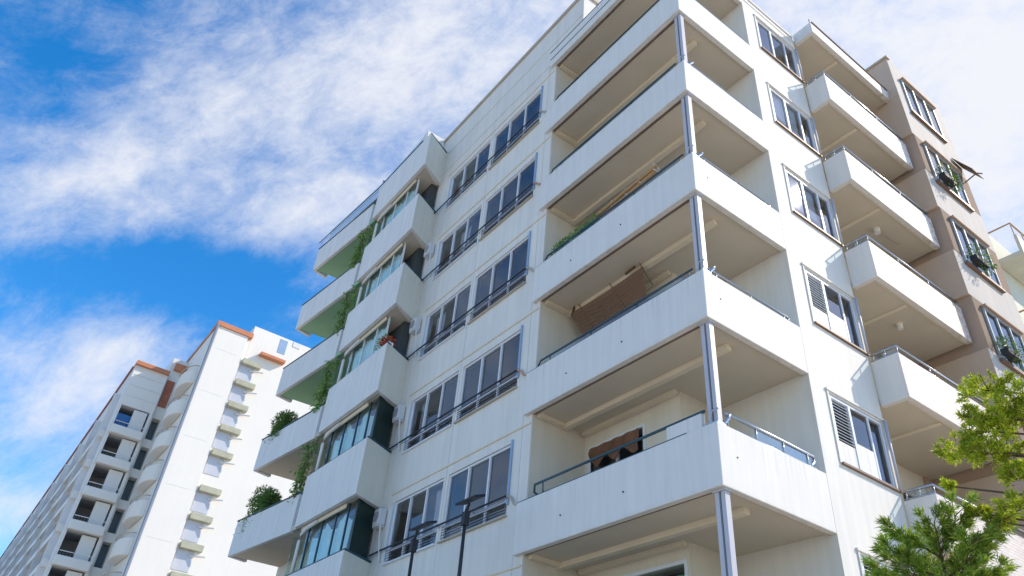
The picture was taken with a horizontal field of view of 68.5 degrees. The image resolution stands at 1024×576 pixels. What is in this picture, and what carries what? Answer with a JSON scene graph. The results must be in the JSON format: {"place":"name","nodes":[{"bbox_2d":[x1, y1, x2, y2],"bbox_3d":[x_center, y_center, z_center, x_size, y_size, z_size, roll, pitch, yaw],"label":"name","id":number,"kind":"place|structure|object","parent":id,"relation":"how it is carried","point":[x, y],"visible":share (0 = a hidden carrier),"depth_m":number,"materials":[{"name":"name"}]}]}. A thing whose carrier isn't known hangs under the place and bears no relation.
{"place":"outdoors","nodes":[
{"label":"outdoors","id":0,"kind":"place"},
{"bbox_2d":[0,358,188,575],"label":"apartment building","id":1,"kind":"structure","parent":0,"point":[72,525],"depth_m":63.42,"materials":[{"name":"concrete"}]},
{"bbox_2d":[102,320,313,575],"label":"apartment building","id":2,"kind":"structure","parent":0,"point":[200,481],"depth_m":59.78,"materials":[{"name":"concrete"}]},
{"bbox_2d":[277,339,287,354],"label":"roof window","id":3,"kind":"structure","parent":2,"relation":"in","point":[282,347],"depth_m":67.93,"materials":[{"name":"blue glass"}]},
{"bbox_2d":[0,0,1023,556],"label":"sky","id":4,"kind":"structure","parent":0,"point":[170,170],"materials":[{"name":"blue"}]},
{"bbox_2d":[988,222,1023,323],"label":"apartment building","id":5,"kind":"structure","parent":0,"point":[1012,265],"depth_m":21.29,"materials":[{"name":"white paint"}]},
{"label":"ground","id":6,"kind":"structure","parent":0,"visible":0},
{"bbox_2d":[407,520,436,575],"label":"street lamp","id":7,"kind":"object","parent":6,"relation":"on","point":[413,545],"visible":1,"depth_m":14.47,"materials":[{"name":"metal"}]},
{"bbox_2d":[455,494,485,575],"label":"street lamp","id":8,"kind":"object","parent":6,"relation":"on","point":[465,517],"visible":1,"depth_m":13.32,"materials":[{"name":"metal"}]},
{"bbox_2d":[227,0,1023,575],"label":"apartment building","id":9,"kind":"structure","parent":6,"relation":"on","point":[767,386],"depth_m":16.42,"materials":[{"name":"paint"}]},
{"bbox_2d":[233,484,282,534],"bbox_3d":[-7.976,7.338,23.968,1.179,1.968,2.266,27,-41,-26],"label":"bush","id":10,"kind":"object","parent":9,"relation":"on","point":[267,497],"visible":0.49,"depth_m":23.80,"materials":[{"name":"green plant"}]},
{"bbox_2d":[265,409,297,443],"bbox_3d":[-7.746,4.992,25.577,1.169,1.953,2.299,27,-41,-26],"label":"bush","id":11,"kind":"object","parent":9,"relation":"on","point":[286,418],"visible":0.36,"depth_m":25.70,"materials":[{"name":"green plant"}]},
{"bbox_2d":[287,438,320,503],"bbox_3d":[-6.217,5.492,22.313,0.620,2.054,1.253,27,-41,-26],"label":"hanging plant","id":12,"kind":"object","parent":9,"relation":"hanging from","point":[298,483],"visible":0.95,"depth_m":22.39,"materials":[{"name":"green plant"}]},
{"bbox_2d":[310,356,341,412],"bbox_3d":[-6.016,3.175,24.112,0.643,1.999,1.382,27,-41,-26],"label":"hanging plant","id":13,"kind":"object","parent":9,"relation":"hanging from","point":[323,387],"visible":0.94,"depth_m":24.05,"materials":[{"name":"green plant"}]},
{"bbox_2d":[305,511,352,565],"bbox_3d":[-4.738,6.693,19.241,0.118,1.656,2.550,27,-41,-26],"label":"curtain","id":14,"kind":"object","parent":9,"relation":"hanging from","point":[324,544],"visible":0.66,"depth_m":19.32,"materials":[{"name":"fabric"}]},
{"bbox_2d":[330,285,358,335],"bbox_3d":[-5.797,0.921,25.793,0.593,1.973,1.384,27,-41,-26],"label":"hanging plant","id":15,"kind":"object","parent":9,"relation":"hanging from","point":[343,311],"visible":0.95,"depth_m":25.76,"materials":[{"name":"green plant"}]},
{"bbox_2d":[330,411,373,460],"bbox_3d":[-4.517,4.401,20.937,0.113,1.656,2.550,27,-41,-26],"label":"curtain","id":16,"kind":"object","parent":9,"relation":"hanging from","point":[348,439],"visible":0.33,"depth_m":21.05,"materials":[{"name":"fabric"}]},
{"bbox_2d":[347,225,373,268],"bbox_3d":[-5.610,-1.418,27.525,0.629,1.973,1.462,27,-41,-26],"label":"hanging plant","id":17,"kind":"object","parent":9,"relation":"hanging from","point":[361,245],"visible":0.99,"depth_m":27.44,"materials":[{"name":"green plant"}]},
{"bbox_2d":[351,328,385,370],"bbox_3d":[-4.426,2.209,22.788,0.118,1.658,2.100,27,-41,-26],"label":"curtain","id":18,"kind":"object","parent":9,"relation":"hanging from","point":[368,349],"visible":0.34,"depth_m":23.05,"materials":[{"name":"fabric"}]},
{"bbox_2d":[372,508,386,562],"bbox_3d":[-3.284,6.027,18.303,0.225,1.323,0.409,27,-41,-26],"label":"air conditioner","id":19,"kind":"object","parent":9,"relation":"attached to","point":[379,517],"visible":1,"depth_m":18.45,"materials":[{"name":"white plastic"}]},
{"bbox_2d":[373,333,396,350],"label":"potted flowers","id":20,"kind":"object","parent":9,"relation":"on","point":[384,340],"visible":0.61,"depth_m":21.25,"materials":[{"name":"red plant"}]},
{"bbox_2d":[369,254,401,293],"bbox_3d":[-4.204,-0.082,24.485,0.119,1.658,2.100,27,-41,-26],"label":"curtain","id":21,"kind":"object","parent":9,"relation":"hanging from","point":[386,272],"visible":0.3,"depth_m":24.70,"materials":[{"name":"fabric"}]},
{"bbox_2d":[392,404,405,450],"bbox_3d":[-3.061,3.735,20.000,0.225,1.323,0.409,27,-41,-26],"label":"air conditioner","id":22,"kind":"object","parent":9,"relation":"attached to","point":[398,414],"visible":1,"depth_m":20.15,"materials":[{"name":"white plastic"}]},
{"bbox_2d":[385,189,415,226],"bbox_3d":[-3.980,-2.373,26.182,0.117,1.658,2.100,27,-41,-26],"label":"curtain","id":23,"kind":"object","parent":9,"relation":"hanging from","point":[400,207],"visible":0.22,"depth_m":26.45,"materials":[{"name":"fabric"}]},
{"bbox_2d":[381,479,443,565],"bbox_3d":[-2.257,5.413,17.330,0.160,1.535,2.340,27,-41,-26],"label":"window","id":24,"kind":"structure","parent":9,"relation":"in","point":[427,489],"depth_m":17.46,"materials":[{"name":"white metal"}]},
{"bbox_2d":[409,317,421,355],"bbox_3d":[-2.839,1.444,21.697,0.225,1.323,0.409,27,-41,-26],"label":"air conditioner","id":25,"kind":"object","parent":9,"relation":"attached to","point":[415,325],"visible":1,"depth_m":21.85,"materials":[{"name":"white plastic"}]},
{"bbox_2d":[416,404,425,443],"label":"curtain","id":26,"kind":"object","parent":9,"relation":"hanging from","point":[422,417],"visible":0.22,"depth_m":19.85,"materials":[{"name":"white fabric"}]},
{"bbox_2d":[424,242,434,275],"bbox_3d":[-2.616,-0.847,23.395,0.225,1.323,0.409,27,-41,-26],"label":"air conditioner","id":27,"kind":"object","parent":9,"relation":"attached to","point":[429,251],"visible":1,"depth_m":23.55,"materials":[{"name":"white plastic"}]},
{"bbox_2d":[401,372,458,454],"bbox_3d":[-2.039,3.170,18.992,0.160,1.535,2.340,27,-41,-26],"label":"window","id":28,"kind":"structure","parent":9,"relation":"in","point":[421,435],"depth_m":19.06,"materials":[{"name":"white metal"}]},
{"bbox_2d":[430,489,442,543],"bbox_3d":[-1.644,5.314,16.859,0.077,1.700,0.550,27,-41,-26],"label":"curtain","id":29,"kind":"object","parent":9,"relation":"hanging from","point":[438,503],"visible":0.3,"depth_m":17.15,"materials":[{"name":"white fabric"}]},
{"bbox_2d":[433,313,445,346],"bbox_3d":[-2.086,1.477,21.174,0.077,1.700,0.500,27,-41,-26],"label":"curtain","id":30,"kind":"object","parent":9,"relation":"hanging from","point":[443,321],"visible":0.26,"depth_m":21.43,"materials":[{"name":"white fabric"}]},
{"bbox_2d":[418,283,470,360],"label":"window","id":31,"kind":"structure","parent":9,"relation":"in","point":[454,326],"depth_m":20.69,"materials":[{"name":"white metal"}]},
{"bbox_2d":[432,206,481,280],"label":"window","id":32,"kind":"structure","parent":9,"relation":"in","point":[470,245],"depth_m":22.36,"materials":[{"name":"white metal"}]},
{"bbox_2d":[459,225,471,255],"bbox_3d":[-1.436,-1.085,22.348,0.077,1.700,0.550,27,-41,-26],"label":"curtain","id":33,"kind":"object","parent":9,"relation":"hanging from","point":[463,238],"visible":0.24,"depth_m":22.66,"materials":[{"name":"fabric"}]},
{"bbox_2d":[444,141,490,211],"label":"window","id":34,"kind":"structure","parent":9,"relation":"in","point":[477,177],"depth_m":24.01,"materials":[{"name":"white metal"}]},
{"bbox_2d":[437,439,513,543],"bbox_3d":[-0.739,4.269,15.637,0.160,1.595,2.470,27,-41,-26],"label":"window","id":35,"kind":"structure","parent":9,"relation":"in","point":[485,511],"depth_m":15.54,"materials":[{"name":"white metal"}]},
{"bbox_2d":[453,325,522,423],"bbox_3d":[-0.521,2.026,17.299,0.160,1.595,2.470,27,-41,-26],"label":"window","id":36,"kind":"structure","parent":9,"relation":"in","point":[499,386],"depth_m":17.23,"materials":[{"name":"white metal"}]},
{"bbox_2d":[467,231,530,324],"bbox_3d":[-0.303,-0.217,18.960,0.160,1.595,2.470,27,-41,-26],"label":"window","id":37,"kind":"structure","parent":9,"relation":"in","point":[510,285],"depth_m":18.88,"materials":[{"name":"white metal"}]},
{"bbox_2d":[478,152,537,241],"bbox_3d":[-0.085,-2.460,20.622,0.160,1.595,2.470,27,-41,-26],"label":"window","id":38,"kind":"structure","parent":9,"relation":"in","point":[519,203],"depth_m":20.54,"materials":[{"name":"white metal"}]},
{"bbox_2d":[488,85,542,170],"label":"window","id":39,"kind":"structure","parent":9,"relation":"in","point":[526,130],"depth_m":22.22,"materials":[{"name":"white metal"}]},
{"bbox_2d":[551,214,600,254],"bbox_3d":[1.394,-1.086,16.797,0.369,0.654,1.717,27,-41,-26],"label":"planter","id":40,"kind":"object","parent":9,"relation":"on","point":[560,242],"visible":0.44,"depth_m":16.78,"materials":[{"name":"green plant"}]},
{"bbox_2d":[571,263,652,338],"bbox_3d":[2.120,0.369,16.033,0.620,0.741,2.426,27,-41,-26],"label":"reed blind","id":41,"kind":"object","parent":9,"relation":"hanging from","point":[592,324],"visible":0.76,"depth_m":15.95,"materials":[{"name":"brown wicker"}]},
{"bbox_2d":[588,428,638,465],"bbox_3d":[1.970,3.168,14.674,0.095,0.493,1.422,26,-41,-25],"label":"drape","id":42,"kind":"object","parent":9,"relation":"hanging from","point":[615,442],"visible":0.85,"depth_m":14.69,"materials":[{"name":"brown fabric"}]},
{"bbox_2d":[588,423,646,472],"bbox_3d":[1.998,3.859,14.231,0.100,2.280,1.620,27,-41,-26],"label":"balcony door","id":43,"kind":"structure","parent":9,"relation":"in","point":[643,426],"depth_m":14.64,"materials":[{"name":"white metal"}]},
{"bbox_2d":[595,163,659,222],"bbox_3d":[2.429,-1.991,16.102,0.220,0.405,1.960,27,-41,-26],"label":"rolled blind","id":44,"kind":"object","parent":9,"relation":"hanging from","point":[645,176],"visible":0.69,"depth_m":15.96,"materials":[{"name":"beige fabric"}]},
{"bbox_2d":[623,559,688,575],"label":"balcony door","id":45,"kind":"structure","parent":9,"relation":"in","point":[685,561],"depth_m":12.47,"materials":[{"name":"white metal"}]},
{"bbox_2d":[756,19,804,82],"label":"window","id":46,"kind":"structure","parent":9,"relation":"in","point":[769,33],"depth_m":19.94,"materials":[{"name":"white metal"}]},
{"bbox_2d":[769,87,821,157],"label":"window","id":47,"kind":"structure","parent":9,"relation":"in","point":[783,101],"depth_m":18.28,"materials":[{"name":"white metal"}]},
{"bbox_2d":[785,169,843,246],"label":"window","id":48,"kind":"structure","parent":9,"relation":"in","point":[801,184],"depth_m":16.61,"materials":[{"name":"white metal"}]},
{"bbox_2d":[805,269,869,355],"bbox_3d":[6.380,0.452,14.836,1.700,1.380,0.143,27,-41,-26],"label":"window","id":49,"kind":"structure","parent":9,"relation":"in","point":[837,326],"depth_m":14.77,"materials":[{"name":"white metal"}]},
{"bbox_2d":[829,394,902,493],"bbox_3d":[6.162,2.695,13.174,1.700,1.380,0.143,27,-41,-26],"label":"window","id":50,"kind":"structure","parent":9,"relation":"in","point":[856,457],"depth_m":13.11,"materials":[{"name":"white metal"}]},
{"bbox_2d":[861,556,900,575],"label":"window","id":51,"kind":"structure","parent":9,"relation":"in","point":[864,567],"depth_m":11.55,"materials":[{"name":"white metal"}]},
{"bbox_2d":[873,226,899,244],"bbox_3d":[9.238,-1.229,18.544,0.991,0.139,0.175,27,-41,-26],"label":"ceiling lamp","id":52,"kind":"object","parent":9,"relation":"attached to","point":[876,230],"visible":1,"depth_m":18.34,"materials":[{"name":"white plastic"}]},
{"bbox_2d":[895,321,903,329],"bbox_3d":[8.626,0.852,16.715,0.180,0.139,0.175,27,-41,-26],"label":"ceiling lamp","id":53,"kind":"object","parent":9,"relation":"attached to","point":[900,324],"visible":1,"depth_m":16.69,"materials":[{"name":"white plastic"}]},
{"bbox_2d":[859,488,1021,575],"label":"tree","id":54,"kind":"object","parent":6,"relation":"on","point":[976,548],"visible":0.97,"depth_m":7.67,"materials":[{"name":"green plant"}]},
{"bbox_2d":[865,55,1023,537],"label":"apartment building","id":55,"kind":"structure","parent":6,"relation":"on","point":[909,114],"depth_m":19.04,"materials":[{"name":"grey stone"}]},
{"bbox_2d":[899,77,947,143],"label":"window","id":56,"kind":"structure","parent":55,"relation":"in","point":[921,107],"depth_m":22.70,"materials":[{"name":"glass"}]},
{"bbox_2d":[922,140,974,212],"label":"window","id":57,"kind":"structure","parent":55,"relation":"in","point":[934,157],"depth_m":21.02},
{"bbox_2d":[934,161,963,192],"bbox_3d":[11.839,-3.001,20.349,1.042,0.903,0.558,27,-41,-26],"label":"potted plant","id":58,"kind":"object","parent":55,"relation":"on","point":[947,179],"visible":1,"depth_m":20.29,"materials":[{"name":"green plant"}]},
{"bbox_2d":[952,158,983,182],"bbox_3d":[13.374,-3.495,21.981,0.630,0.871,0.530,27,-41,-26],"label":"awning","id":59,"kind":"object","parent":55,"relation":"attached to","point":[968,168],"visible":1,"depth_m":21.88,"materials":[{"name":"brown fabric"}]},
{"bbox_2d":[949,215,1005,293],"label":"window","id":60,"kind":"structure","parent":55,"relation":"in","point":[964,235],"depth_m":19.36,"materials":[{"name":"glass"}]},
{"bbox_2d":[965,243,997,276],"bbox_3d":[11.659,-0.686,18.744,0.980,0.911,0.605,27,-41,-26],"label":"potted plant","id":61,"kind":"object","parent":55,"relation":"on","point":[979,262],"visible":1,"depth_m":18.67,"materials":[{"name":"green plant"}]},
{"bbox_2d":[980,303,1023,377],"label":"window","id":62,"kind":"structure","parent":55,"relation":"in","point":[997,324],"depth_m":17.76,"materials":[{"name":"glass"}]},
{"bbox_2d":[994,334,1023,371],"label":"potted plant","id":63,"kind":"object","parent":55,"relation":"on","point":[1011,355],"visible":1,"depth_m":16.93,"materials":[{"name":"green plant"}]},
{"bbox_2d":[930,368,1023,533],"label":"tree","id":64,"kind":"object","parent":6,"relation":"on","point":[998,416],"visible":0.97,"depth_m":7.78,"materials":[{"name":"green plant"}]}
]}

